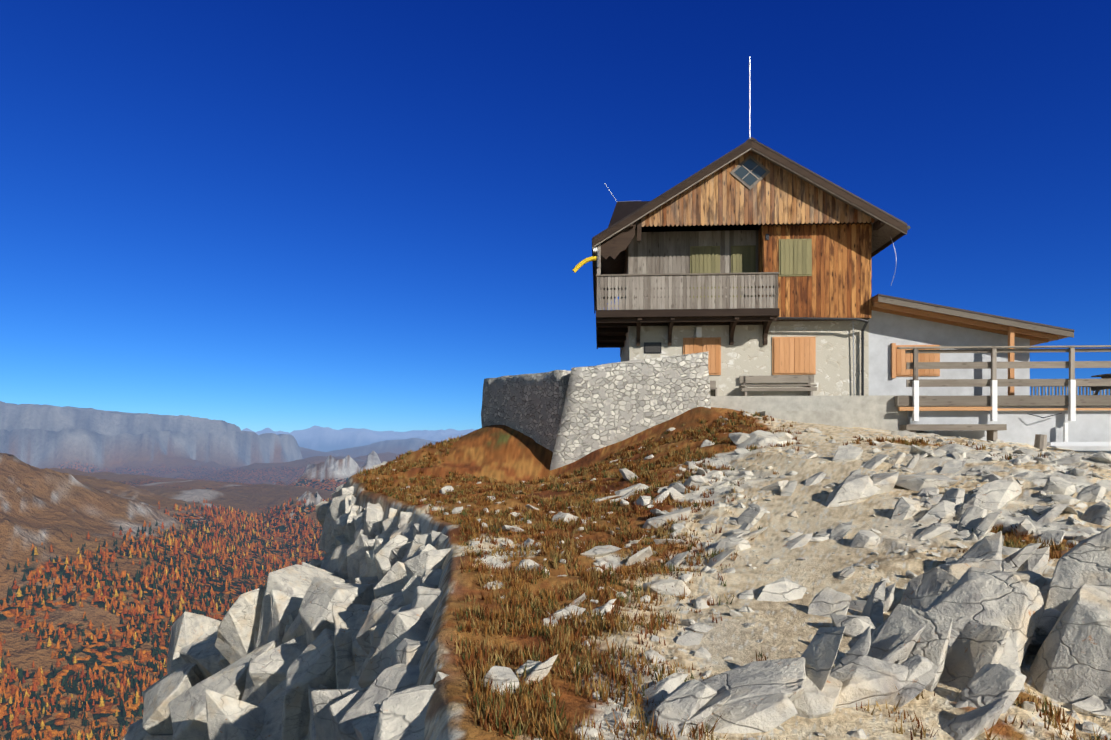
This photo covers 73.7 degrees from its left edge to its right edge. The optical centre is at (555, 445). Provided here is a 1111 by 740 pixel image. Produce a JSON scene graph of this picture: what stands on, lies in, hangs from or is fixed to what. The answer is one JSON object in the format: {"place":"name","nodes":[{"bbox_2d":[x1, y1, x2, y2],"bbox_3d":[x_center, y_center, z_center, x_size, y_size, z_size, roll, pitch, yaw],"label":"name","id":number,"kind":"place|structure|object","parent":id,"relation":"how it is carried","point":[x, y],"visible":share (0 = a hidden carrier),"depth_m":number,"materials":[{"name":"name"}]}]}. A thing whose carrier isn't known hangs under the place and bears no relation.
{"place":"outdoors","nodes":[
{"label":"outdoors","id":0,"kind":"place"},
{"bbox_2d":[0,401,1110,739],"bbox_3d":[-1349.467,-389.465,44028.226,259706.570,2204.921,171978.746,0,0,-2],"label":"terrain","id":1,"kind":"structure","parent":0,"point":[74,473],"depth_m":19.91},
{"bbox_2d":[0,492,330,739],"bbox_3d":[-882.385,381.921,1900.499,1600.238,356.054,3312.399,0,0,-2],"label":"valley forest","id":2,"kind":"object","parent":1,"relation":"on","point":[186,539],"visible":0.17,"depth_m":1688.63,"materials":[{"name":"orange plant"}]},
{"bbox_2d":[123,461,450,739],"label":"cliff crags","id":3,"kind":"structure","parent":1,"relation":"on","point":[332,644],"depth_m":13.14,"materials":[{"name":"stone"}]},
{"bbox_2d":[481,370,570,451],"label":"buttress wall","id":4,"kind":"structure","parent":1,"relation":"on","point":[530,405],"depth_m":25.24,"materials":[{"name":"stone"}]},
{"bbox_2d":[550,352,710,469],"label":"buttress wall","id":5,"kind":"structure","parent":1,"relation":"on","point":[608,404],"depth_m":23.23,"materials":[{"name":"stone"}]},
{"bbox_2d":[356,410,1110,739],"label":"dry grass tufts","id":6,"kind":"object","parent":1,"relation":"on","point":[499,717],"visible":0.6,"depth_m":7.42,"materials":[{"name":"brown plant"}]},
{"bbox_2d":[364,412,1110,739],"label":"rocks","id":7,"kind":"object","parent":1,"relation":"on","point":[976,622],"visible":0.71,"depth_m":5.34,"materials":[{"name":"stone"}]},
{"bbox_2d":[572,57,1073,430],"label":"house","id":8,"kind":"structure","parent":1,"relation":"on","point":[751,256],"depth_m":24.80,"materials":[{"name":"stone"}]},
{"bbox_2d":[710,381,716,395],"bbox_3d":[5.246,-1.906,25.293,0.500,0.620,0.360,0,0,3],"label":"utility box","id":9,"kind":"object","parent":8,"relation":"on","point":[713,385],"visible":0.35,"depth_m":25.42,"materials":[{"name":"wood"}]},
{"bbox_2d":[739,375,816,395],"bbox_3d":[7.540,-1.986,25.127,2.500,0.780,0.380,0,0,3],"label":"long bench","id":10,"kind":"object","parent":8,"relation":"on","point":[809,387],"visible":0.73,"depth_m":25.19,"materials":[{"name":"grey wood"}]},
{"bbox_2d":[894,345,1110,453],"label":"terrace","id":11,"kind":"structure","parent":1,"relation":"on","point":[1073,420],"depth_m":23.02,"materials":[{"name":"white wood"}]},
{"bbox_2d":[1082,374,1110,394],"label":"picnic table","id":12,"kind":"object","parent":11,"relation":"on","point":[1096,389],"visible":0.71,"depth_m":24.54,"materials":[{"name":"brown wood"}]},
{"bbox_2d":[1034,434,1046,448],"bbox_3d":[14.436,-0.005,22.063,0.353,0.644,0.340,0,0,3],"label":"stump","id":13,"kind":"object","parent":1,"relation":"on","point":[1040,442],"visible":0.66,"depth_m":21.94,"materials":[{"name":"brown wood"}]},
{"bbox_2d":[0,0,1110,432],"label":"sky","id":14,"kind":"structure","parent":0,"point":[289,216],"materials":[{"name":"blue"}]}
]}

